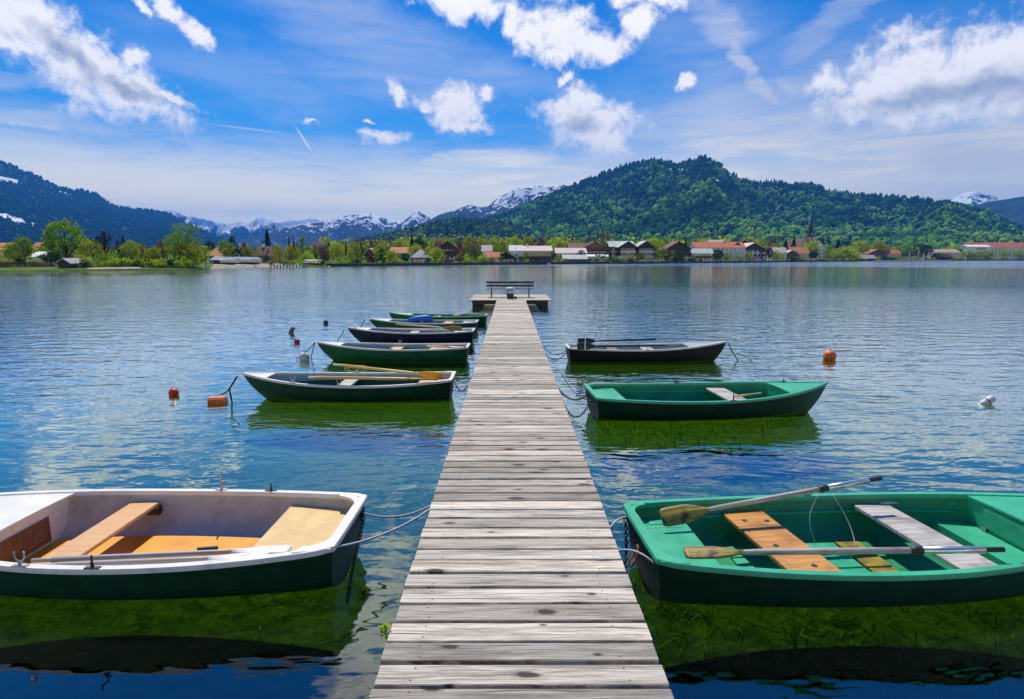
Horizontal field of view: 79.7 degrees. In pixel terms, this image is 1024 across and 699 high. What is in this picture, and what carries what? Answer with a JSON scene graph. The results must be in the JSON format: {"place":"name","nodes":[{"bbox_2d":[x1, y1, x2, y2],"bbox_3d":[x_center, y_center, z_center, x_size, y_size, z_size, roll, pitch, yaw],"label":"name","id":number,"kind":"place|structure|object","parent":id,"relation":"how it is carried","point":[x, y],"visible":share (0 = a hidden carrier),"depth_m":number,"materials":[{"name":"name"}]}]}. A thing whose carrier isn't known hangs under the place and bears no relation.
{"place":"outdoors","nodes":[
{"label":"outdoors","id":0,"kind":"place"},
{"bbox_2d":[0,163,200,245],"bbox_3d":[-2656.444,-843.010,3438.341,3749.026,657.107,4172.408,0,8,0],"label":"hills","id":1,"kind":"structure","parent":0,"point":[7,178],"depth_m":3369.96,"materials":[{"name":"plant"}]},
{"bbox_2d":[0,160,256,253],"bbox_3d":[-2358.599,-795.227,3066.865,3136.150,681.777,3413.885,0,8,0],"label":"forest","id":2,"kind":"object","parent":1,"relation":"on","point":[144,231],"visible":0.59,"depth_m":3101.16,"materials":[{"name":"plant"}]},
{"bbox_2d":[131,207,322,239],"bbox_3d":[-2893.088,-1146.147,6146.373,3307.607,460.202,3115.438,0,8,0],"label":"hills","id":3,"kind":"structure","parent":0,"point":[243,230],"depth_m":5823.50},
{"bbox_2d":[209,264,300,267],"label":"beach","id":4,"kind":"structure","parent":0,"point":[237,265],"depth_m":167.77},
{"bbox_2d":[219,257,238,264],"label":"covered boat","id":5,"kind":"object","parent":4,"relation":"on","point":[230,260],"visible":1,"depth_m":168.29,"materials":[{"name":"white paint"}]},
{"bbox_2d":[235,214,399,252],"bbox_3d":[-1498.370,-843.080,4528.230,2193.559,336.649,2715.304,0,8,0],"label":"hills","id":6,"kind":"structure","parent":0,"point":[344,228],"depth_m":4386.53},
{"bbox_2d":[391,211,430,230],"bbox_3d":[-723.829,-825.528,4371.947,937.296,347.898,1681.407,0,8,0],"label":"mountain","id":7,"kind":"structure","parent":0,"point":[416,218],"depth_m":4450.95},
{"bbox_2d":[426,184,569,222],"bbox_3d":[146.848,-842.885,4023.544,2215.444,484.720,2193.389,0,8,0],"label":"hills","id":8,"kind":"structure","parent":0,"point":[511,200],"depth_m":4011.70,"materials":[{"name":"snow"}]},
{"bbox_2d":[0,261,1023,493],"bbox_3d":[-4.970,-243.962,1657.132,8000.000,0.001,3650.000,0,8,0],"label":"water","id":9,"kind":"structure","parent":0,"point":[96,367],"depth_m":15.13,"materials":[{"name":"liquid"}]},
{"bbox_2d":[0,471,367,599],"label":"rowing boat","id":10,"kind":"object","parent":9,"relation":"on","point":[315,529],"visible":0.95,"depth_m":4.90,"materials":[{"name":"green paint"}]},
{"bbox_2d":[39,552,268,564],"bbox_3d":[-2.439,1.438,4.166,1.519,0.045,0.120,-2,9,-3],"label":"oar","id":11,"kind":"object","parent":10,"relation":"on","point":[234,556],"visible":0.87,"depth_m":4.16,"materials":[{"name":"wood"}]},
{"bbox_2d":[30,545,291,562],"bbox_3d":[-2.454,1.445,4.320,1.743,0.045,0.120,-1,9,-5],"label":"oar","id":12,"kind":"object","parent":10,"relation":"on","point":[273,549],"visible":0.87,"depth_m":4.31,"materials":[{"name":"wood"}]},
{"bbox_2d":[345,516,365,604],"bbox_3d":[-1.215,1.601,4.719,0.056,0.395,0.672,0,8,-1],"label":"chain","id":13,"kind":"object","parent":10,"relation":"hanging from","point":[348,594],"visible":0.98,"depth_m":4.75,"materials":[{"name":"metal"}]},
{"bbox_2d":[363,505,430,517],"bbox_3d":[-0.957,1.358,5.111,0.592,0.085,0.017,-2,9,-15],"label":"rope","id":14,"kind":"object","parent":10,"relation":"attached to","point":[380,516],"visible":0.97,"depth_m":5.11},
{"bbox_2d":[207,396,227,403],"bbox_3d":[-4.967,0.879,10.382,0.304,0.155,0.162,-2,9,-10],"label":"buoy","id":15,"kind":"object","parent":9,"relation":"on","point":[218,400],"visible":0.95,"depth_m":10.31,"materials":[{"name":"orange plastic"}]},
{"bbox_2d":[242,369,455,402],"bbox_3d":[-2.839,0.655,10.664,3.681,0.554,1.235,0,8,0],"label":"rowing boat","id":16,"kind":"object","parent":9,"relation":"on","point":[293,386],"visible":0.89,"depth_m":10.28,"materials":[{"name":"green paint"}]},
{"bbox_2d":[308,376,438,379],"bbox_3d":[-2.288,0.473,10.077,2.186,0.050,0.130,1,-12,5],"label":"oar","id":17,"kind":"object","parent":16,"relation":"on","point":[360,378],"visible":1,"depth_m":10.06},
{"bbox_2d":[333,363,442,378],"bbox_3d":[-2.120,0.349,10.367,2.035,0.150,0.051,5,40,15],"label":"oar","id":18,"kind":"object","parent":16,"relation":"on","point":[431,374],"visible":0.95,"depth_m":10.28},
{"bbox_2d":[316,339,470,362],"bbox_3d":[-2.841,0.076,14.612,3.662,0.537,1.055,0,8,1],"label":"rowing boat","id":19,"kind":"object","parent":9,"relation":"on","point":[400,352],"visible":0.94,"depth_m":14.26,"materials":[{"name":"green paint"}]},
{"bbox_2d":[347,327,474,343],"bbox_3d":[-2.930,-0.428,17.747,3.701,0.613,1.135,0,8,1],"label":"rowing boat","id":20,"kind":"object","parent":9,"relation":"on","point":[378,335],"visible":0.91,"depth_m":17.34,"materials":[{"name":"blue paint"}]},
{"bbox_2d":[396,324,461,330],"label":"oar","id":21,"kind":"object","parent":20,"relation":"in","point":[455,328],"visible":1,"depth_m":16.38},
{"bbox_2d":[368,318,478,331],"bbox_3d":[-2.989,-0.798,20.598,3.706,0.508,1.185,0,8,3],"label":"rowing boat","id":22,"kind":"object","parent":9,"relation":"on","point":[382,323],"visible":0.66,"depth_m":20.30,"materials":[{"name":"green paint"}]},
{"bbox_2d":[407,315,432,322],"bbox_3d":[-3.090,-1.041,20.629,0.897,0.269,0.260,0,8,0],"label":"rolled tarpaulin","id":23,"kind":"object","parent":22,"relation":"on","point":[423,318],"visible":0.98,"depth_m":20.54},
{"bbox_2d":[388,312,487,323],"bbox_3d":[-2.786,-1.152,22.972,3.726,0.510,1.155,0,8,3],"label":"rowing boat","id":24,"kind":"object","parent":9,"relation":"on","point":[482,318],"visible":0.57,"depth_m":22.72,"materials":[{"name":"green paint"}]},
{"bbox_2d":[469,294,550,307],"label":"platform","id":25,"kind":"structure","parent":9,"relation":"on","point":[481,300],"depth_m":30.61,"materials":[{"name":"grey wood"}]},
{"bbox_2d":[486,281,533,297],"bbox_3d":[-0.093,-3.086,31.386,2.400,0.836,0.612,0,8,0],"label":"bench","id":26,"kind":"object","parent":25,"relation":"on","point":[491,285],"visible":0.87,"depth_m":31.08,"materials":[{"name":"brown wood"}]},
{"bbox_2d":[516,244,552,263],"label":"boathouse","id":27,"kind":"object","parent":9,"relation":"on","point":[535,253],"visible":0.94,"depth_m":247.40,"materials":[{"name":"white paint"}]},
{"bbox_2d":[561,255,587,261],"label":"boathouse","id":28,"kind":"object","parent":9,"relation":"on","point":[578,258],"visible":0.76,"depth_m":262.70,"materials":[{"name":"grey wood"}]},
{"bbox_2d":[565,341,726,363],"bbox_3d":[3.190,0.082,14.505,3.834,0.557,1.035,0,8,-2],"label":"rowing boat","id":29,"kind":"object","parent":9,"relation":"on","point":[686,352],"visible":0.88,"depth_m":14.15,"materials":[{"name":"black paint"}]},
{"bbox_2d":[578,338,661,343],"bbox_3d":[2.429,-0.207,13.838,1.894,0.166,0.047,-2,-7,1],"label":"oar","id":30,"kind":"object","parent":29,"relation":"on","point":[586,340],"visible":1,"depth_m":13.83,"materials":[{"name":"white paint"}]},
{"bbox_2d":[577,342,667,349],"bbox_3d":[2.507,-0.082,13.874,2.116,0.166,0.047,-1,-7,-7],"label":"oar","id":31,"kind":"object","parent":29,"relation":"on","point":[584,346],"visible":1,"depth_m":13.80,"materials":[{"name":"white paint"}]},
{"bbox_2d":[583,377,827,420],"bbox_3d":[3.095,0.788,9.590,3.830,0.606,1.400,-1,8,-4],"label":"rowing boat","id":32,"kind":"object","parent":9,"relation":"on","point":[688,401],"visible":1,"depth_m":9.33,"materials":[{"name":"wood"}]},
{"bbox_2d":[623,483,1023,607],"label":"rowing boat","id":33,"kind":"object","parent":9,"relation":"on","point":[673,574],"visible":0.91,"depth_m":4.73,"materials":[{"name":"green paint"}]},
{"bbox_2d":[623,518,627,573],"bbox_3d":[0.850,1.575,4.619,0.052,0.351,0.707,2,9,12],"label":"chain","id":34,"kind":"object","parent":33,"relation":"hanging from","point":[625,540],"visible":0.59,"depth_m":4.78,"materials":[{"name":"metal"}]},
{"bbox_2d":[629,544,638,567],"bbox_3d":[0.920,1.558,4.621,0.036,0.230,0.209,-1,8,-4],"label":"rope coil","id":35,"kind":"object","parent":33,"relation":"hanging from","point":[633,558],"visible":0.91,"depth_m":4.60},
{"bbox_2d":[659,476,882,526],"bbox_3d":[2.149,1.207,5.007,1.999,0.150,0.057,-7,-30,-11],"label":"oar","id":36,"kind":"object","parent":33,"relation":"on","point":[678,514],"visible":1,"depth_m":4.92,"materials":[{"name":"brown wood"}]},
{"bbox_2d":[683,546,1005,558],"bbox_3d":[2.262,1.382,4.203,2.137,0.057,0.130,-1,18,3],"label":"oar","id":37,"kind":"object","parent":33,"relation":"on","point":[703,552],"visible":1,"depth_m":4.19,"materials":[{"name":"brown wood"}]},
{"bbox_2d":[823,349,836,359],"bbox_3d":[7.662,0.147,14.794,0.309,0.332,0.309,0,8,0],"label":"buoy","id":38,"kind":"object","parent":9,"relation":"on","point":[829,354],"visible":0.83,"depth_m":14.69,"materials":[{"name":"orange plastic"}]},
{"bbox_2d":[0,431,1023,698],"bbox_3d":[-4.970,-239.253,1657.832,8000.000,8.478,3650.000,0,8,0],"label":"lake bed","id":39,"kind":"object","parent":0,"point":[142,649],"visible":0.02,"depth_m":5.16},
{"bbox_2d":[1,431,1023,698],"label":"water weeds","id":40,"kind":"object","parent":39,"relation":"on","point":[613,451],"visible":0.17,"depth_m":5.03,"materials":[{"name":"plant"}]},
{"bbox_2d":[368,300,673,698],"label":"jetty","id":41,"kind":"object","parent":39,"relation":"on","point":[518,585],"visible":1,"depth_m":3.96,"materials":[{"name":"grey wood"}]},
{"bbox_2d":[337,508,429,547],"bbox_3d":[-0.961,1.387,4.763,0.017,0.082,0.949,6,11,37],"label":"rope","id":42,"kind":"object","parent":41,"relation":"attached to","point":[387,532],"visible":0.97,"depth_m":4.73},
{"bbox_2d":[0,254,1023,271],"bbox_3d":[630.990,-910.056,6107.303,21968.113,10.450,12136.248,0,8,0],"label":"terrain","id":43,"kind":"structure","parent":0,"point":[56,268],"depth_m":124.32,"materials":[{"name":"plant"}]},
{"bbox_2d":[1,242,20,260],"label":"round tree","id":44,"kind":"object","parent":43,"relation":"on","point":[6,252],"visible":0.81,"depth_m":131.80,"materials":[{"name":"green plant"}]},
{"bbox_2d":[10,235,36,265],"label":"round tree","id":45,"kind":"object","parent":43,"relation":"on","point":[29,251],"visible":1,"depth_m":125.89,"materials":[{"name":"green plant"}]},
{"bbox_2d":[0,262,54,267],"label":"fence","id":46,"kind":"object","parent":43,"relation":"on","point":[52,264],"visible":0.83,"depth_m":118.31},
{"bbox_2d":[36,251,62,265],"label":"round tree","id":47,"kind":"object","parent":43,"relation":"on","point":[50,255],"visible":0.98,"depth_m":128.20,"materials":[{"name":"green plant"}]},
{"bbox_2d":[40,217,88,257],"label":"round tree","id":48,"kind":"object","parent":43,"relation":"on","point":[74,232],"visible":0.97,"depth_m":135.33,"materials":[{"name":"green plant"}]},
{"bbox_2d":[54,258,93,267],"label":"hut","id":49,"kind":"object","parent":43,"relation":"on","point":[66,263],"visible":0.64,"depth_m":119.21,"materials":[{"name":"grey wood"}]},
{"bbox_2d":[74,238,107,257],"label":"round tree","id":50,"kind":"object","parent":43,"relation":"on","point":[86,247],"visible":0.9,"depth_m":132.55,"materials":[{"name":"green plant"}]},
{"bbox_2d":[94,229,112,254],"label":"bare tree","id":51,"kind":"object","parent":43,"relation":"on","point":[104,241],"visible":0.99,"depth_m":132.62,"materials":[{"name":"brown plant"}]},
{"bbox_2d":[75,257,178,267],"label":"undergrowth","id":52,"kind":"object","parent":43,"relation":"on","point":[124,262],"visible":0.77,"depth_m":126.43,"materials":[{"name":"green plant"}]},
{"bbox_2d":[118,239,140,259],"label":"round tree","id":53,"kind":"object","parent":43,"relation":"on","point":[136,252],"visible":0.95,"depth_m":131.83,"materials":[{"name":"green plant"}]},
{"bbox_2d":[142,246,162,261],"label":"round tree","id":54,"kind":"object","parent":43,"relation":"on","point":[148,252],"visible":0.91,"depth_m":131.32,"materials":[{"name":"green plant"}]},
{"bbox_2d":[0,243,320,262],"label":"treeline","id":55,"kind":"object","parent":43,"relation":"on","point":[112,251],"visible":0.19,"depth_m":168.05,"materials":[{"name":"green plant"}]},
{"bbox_2d":[167,222,189,262],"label":"light crowned tree","id":56,"kind":"object","parent":43,"relation":"on","point":[180,230],"visible":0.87,"depth_m":131.28,"materials":[{"name":"green plant"}]},
{"bbox_2d":[173,256,193,267],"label":"bush","id":57,"kind":"object","parent":43,"relation":"on","point":[187,263],"visible":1,"depth_m":127.81,"materials":[{"name":"green plant"}]},
{"bbox_2d":[164,241,205,260],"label":"round tree","id":58,"kind":"object","parent":43,"relation":"on","point":[190,250],"visible":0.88,"depth_m":131.04,"materials":[{"name":"green plant"}]},
{"bbox_2d":[180,225,204,265],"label":"light crowned tree","id":59,"kind":"object","parent":43,"relation":"on","point":[190,229],"visible":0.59,"depth_m":134.28,"materials":[{"name":"green plant"}]},
{"bbox_2d":[217,238,234,256],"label":"round tree","id":60,"kind":"object","parent":43,"relation":"on","point":[226,253],"visible":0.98,"depth_m":178.84,"materials":[{"name":"green plant"}]},
{"bbox_2d":[254,244,273,262],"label":"house","id":61,"kind":"structure","parent":43,"relation":"on","point":[264,249],"depth_m":195.54,"materials":[{"name":"white paint"}]},
{"bbox_2d":[270,244,288,262],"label":"willow tree","id":62,"kind":"object","parent":43,"relation":"on","point":[276,256],"visible":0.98,"depth_m":189.10,"materials":[{"name":"green plant"}]},
{"bbox_2d":[283,243,301,261],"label":"willow tree","id":63,"kind":"object","parent":43,"relation":"on","point":[291,254],"visible":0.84,"depth_m":192.49,"materials":[{"name":"green plant"}]},
{"bbox_2d":[308,242,329,259],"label":"house","id":64,"kind":"structure","parent":43,"relation":"on","point":[311,244],"depth_m":251.60,"materials":[{"name":"grey wood"}]},
{"bbox_2d":[329,241,344,262],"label":"willow tree","id":65,"kind":"object","parent":43,"relation":"on","point":[338,250],"visible":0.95,"depth_m":193.89,"materials":[{"name":"green plant"}]},
{"bbox_2d":[351,242,362,259],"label":"willow tree","id":66,"kind":"object","parent":43,"relation":"on","point":[357,254],"visible":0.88,"depth_m":197.89,"materials":[{"name":"green plant"}]},
{"bbox_2d":[269,259,489,264],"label":"undergrowth","id":67,"kind":"object","parent":43,"relation":"on","point":[301,261],"visible":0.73,"depth_m":185.37,"materials":[{"name":"green plant"}]},
{"bbox_2d":[389,247,411,261],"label":"house","id":68,"kind":"structure","parent":43,"relation":"on","point":[401,251],"depth_m":237.11,"materials":[{"name":"orange paint"}]},
{"bbox_2d":[314,236,538,260],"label":"treeline","id":69,"kind":"object","parent":43,"relation":"on","point":[366,245],"visible":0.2,"depth_m":296.35,"materials":[{"name":"green plant"}]},
{"bbox_2d":[343,250,509,260],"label":"treeline","id":70,"kind":"object","parent":43,"relation":"on","point":[475,254],"visible":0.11,"depth_m":243.26,"materials":[{"name":"green plant"}]},
{"bbox_2d":[366,251,504,262],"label":"undergrowth","id":71,"kind":"object","parent":43,"relation":"on","point":[397,258],"visible":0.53,"depth_m":215.85,"materials":[{"name":"green plant"}]},
{"bbox_2d":[439,241,457,261],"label":"house","id":72,"kind":"structure","parent":43,"relation":"on","point":[448,248],"depth_m":247.43,"materials":[{"name":"brown wood"}]},
{"bbox_2d":[461,234,474,255],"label":"round tree","id":73,"kind":"object","parent":43,"relation":"on","point":[468,239],"visible":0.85,"depth_m":273.56,"materials":[{"name":"green plant"}]},
{"bbox_2d":[483,252,499,261],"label":"house","id":74,"kind":"structure","parent":43,"relation":"on","point":[494,255],"depth_m":236.70,"materials":[{"name":"orange paint"}]},
{"bbox_2d":[498,252,517,261],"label":"boathouse","id":75,"kind":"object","parent":43,"relation":"on","point":[508,257],"visible":0.64,"depth_m":238.04,"materials":[{"name":"brown wood"}]},
{"bbox_2d":[554,248,587,261],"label":"house","id":76,"kind":"structure","parent":43,"relation":"on","point":[559,252],"depth_m":274.95,"materials":[{"name":"beige paint"}]},
{"bbox_2d":[582,241,608,259],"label":"chalet","id":77,"kind":"object","parent":43,"relation":"on","point":[594,247],"visible":0.41,"depth_m":289.27,"materials":[{"name":"brown wood"}]},
{"bbox_2d":[327,260,872,266],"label":"lake wall","id":78,"kind":"structure","parent":43,"relation":"on","point":[420,264],"depth_m":242.17,"materials":[{"name":"stone"}]},
{"bbox_2d":[605,241,634,259],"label":"hotel","id":79,"kind":"structure","parent":43,"relation":"on","point":[612,246],"depth_m":309.48,"materials":[{"name":"white wood"}]},
{"bbox_2d":[616,241,636,261],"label":"hotel","id":80,"kind":"structure","parent":43,"relation":"on","point":[624,248],"depth_m":299.90,"materials":[{"name":"grey wood"}]},
{"bbox_2d":[635,240,654,261],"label":"hotel","id":81,"kind":"structure","parent":43,"relation":"on","point":[646,248],"depth_m":305.81,"materials":[{"name":"grey wood"}]},
{"bbox_2d":[516,250,799,261],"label":"undergrowth","id":82,"kind":"object","parent":43,"relation":"on","point":[778,255],"visible":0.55,"depth_m":305.63,"materials":[{"name":"green plant"}]},
{"bbox_2d":[536,236,782,258],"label":"treeline","id":83,"kind":"object","parent":43,"relation":"on","point":[749,240],"visible":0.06,"depth_m":406.35,"materials":[{"name":"green plant"}]},
{"bbox_2d":[659,241,691,260],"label":"house","id":84,"kind":"structure","parent":43,"relation":"on","point":[677,246],"depth_m":323.29,"materials":[{"name":"brown wood"}]},
{"bbox_2d":[516,258,868,261],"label":"undergrowth","id":85,"kind":"object","parent":43,"relation":"on","point":[595,260],"visible":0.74,"depth_m":289.59,"materials":[{"name":"green plant"}]},
{"bbox_2d":[690,248,713,260],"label":"house","id":86,"kind":"structure","parent":43,"relation":"on","point":[704,254],"depth_m":329.32,"materials":[{"name":"white paint"}]},
{"bbox_2d":[688,241,746,260],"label":"hotel","id":87,"kind":"structure","parent":43,"relation":"on","point":[727,247],"depth_m":360.31,"materials":[{"name":"white paint"}]},
{"bbox_2d":[744,242,766,260],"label":"hotel","id":88,"kind":"structure","parent":43,"relation":"on","point":[751,247],"depth_m":383.47,"materials":[{"name":"paint"}]},
{"bbox_2d":[767,247,787,260],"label":"house","id":89,"kind":"structure","parent":43,"relation":"on","point":[784,250],"depth_m":417.96,"materials":[{"name":"white paint"}]},
{"bbox_2d":[787,247,809,258],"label":"house","id":90,"kind":"structure","parent":43,"relation":"on","point":[804,252],"depth_m":447.42,"materials":[{"name":"beige paint"}]},
{"bbox_2d":[786,215,814,259],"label":"church","id":91,"kind":"structure","parent":43,"relation":"on","point":[806,240],"depth_m":478.50,"materials":[{"name":"beige paint"}]},
{"bbox_2d":[801,241,820,259],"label":"round tree","id":92,"kind":"object","parent":43,"relation":"on","point":[813,248],"visible":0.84,"depth_m":451.85,"materials":[{"name":"green plant"}]},
{"bbox_2d":[829,245,861,260],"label":"bush","id":93,"kind":"object","parent":43,"relation":"on","point":[847,252],"visible":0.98,"depth_m":474.82,"materials":[{"name":"green plant"}]},
{"bbox_2d":[848,239,871,254],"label":"round tree","id":94,"kind":"object","parent":43,"relation":"on","point":[864,249],"visible":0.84,"depth_m":520.75,"materials":[{"name":"green plant"}]},
{"bbox_2d":[769,243,955,258],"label":"treeline","id":95,"kind":"object","parent":43,"relation":"on","point":[919,247],"visible":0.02,"depth_m":626.07,"materials":[{"name":"green plant"}]},
{"bbox_2d":[861,249,886,259],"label":"house","id":96,"kind":"structure","parent":43,"relation":"on","point":[878,252],"depth_m":529.76,"materials":[{"name":"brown wood"}]},
{"bbox_2d":[870,240,893,252],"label":"round tree","id":97,"kind":"object","parent":43,"relation":"on","point":[877,244],"visible":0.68,"depth_m":556.02,"materials":[{"name":"green plant"}]},
{"bbox_2d":[895,242,913,258],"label":"round tree","id":98,"kind":"object","parent":43,"relation":"on","point":[907,249],"visible":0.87,"depth_m":581.28,"materials":[{"name":"green plant"}]},
{"bbox_2d":[922,249,960,259],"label":"house","id":99,"kind":"structure","parent":43,"relation":"on","point":[954,252],"depth_m":631.46,"materials":[{"name":"beige paint"}]},
{"bbox_2d":[875,256,1023,259],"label":"undergrowth","id":100,"kind":"object","parent":43,"relation":"on","point":[956,258],"visible":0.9,"depth_m":615.87,"materials":[{"name":"green plant"}]},
{"bbox_2d":[959,245,991,259],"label":"hotel","id":101,"kind":"structure","parent":43,"relation":"on","point":[976,248],"depth_m":661.03,"materials":[{"name":"white paint"}]},
{"bbox_2d":[957,243,1023,258],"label":"hotel","id":102,"kind":"structure","parent":43,"relation":"on","point":[995,248],"depth_m":707.96,"materials":[{"name":"white paint"}]},
{"bbox_2d":[0,0,1023,223],"label":"sky","id":103,"kind":"structure","parent":0,"point":[228,111],"materials":[{"name":"blue"}]},
{"bbox_2d":[503,158,920,227],"bbox_3d":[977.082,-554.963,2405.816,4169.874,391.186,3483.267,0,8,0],"label":"trees","id":104,"kind":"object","parent":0,"point":[847,215],"depth_m":2004.37,"materials":[{"name":"plant"}]},
{"bbox_2d":[481,154,1023,249],"bbox_3d":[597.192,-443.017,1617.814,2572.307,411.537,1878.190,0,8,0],"label":"forest","id":105,"kind":"object","parent":104,"relation":"on","point":[944,224],"visible":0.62,"depth_m":1676.97,"materials":[{"name":"plant"}]},
{"bbox_2d":[952,191,1000,205],"bbox_3d":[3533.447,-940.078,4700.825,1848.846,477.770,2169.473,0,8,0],"label":"mountain","id":106,"kind":"structure","parent":0,"point":[975,198],"depth_m":4352.75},
{"bbox_2d":[973,197,1023,226],"bbox_3d":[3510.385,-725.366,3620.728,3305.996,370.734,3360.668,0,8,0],"label":"hills","id":107,"kind":"structure","parent":0,"point":[1012,209],"depth_m":3377.62,"materials":[{"name":"blue"}]},
{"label":"path","id":108,"kind":"structure","parent":0,"visible":0},
{"bbox_2d":[410,249,430,262],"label":"pavilion","id":109,"kind":"structure","parent":108,"relation":"on","point":[416,257],"depth_m":209.85,"materials":[{"name":"grey wood"}]},
{"bbox_3d":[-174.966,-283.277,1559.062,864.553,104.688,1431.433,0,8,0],"label":"hills","id":110,"kind":"structure","parent":0,"visible":0},
{"bbox_2d":[347,216,552,254],"bbox_3d":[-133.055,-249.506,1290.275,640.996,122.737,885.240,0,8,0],"label":"forest","id":111,"kind":"object","parent":110,"relation":"on","point":[459,228],"visible":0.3,"depth_m":1424.88,"materials":[{"name":"plant"}]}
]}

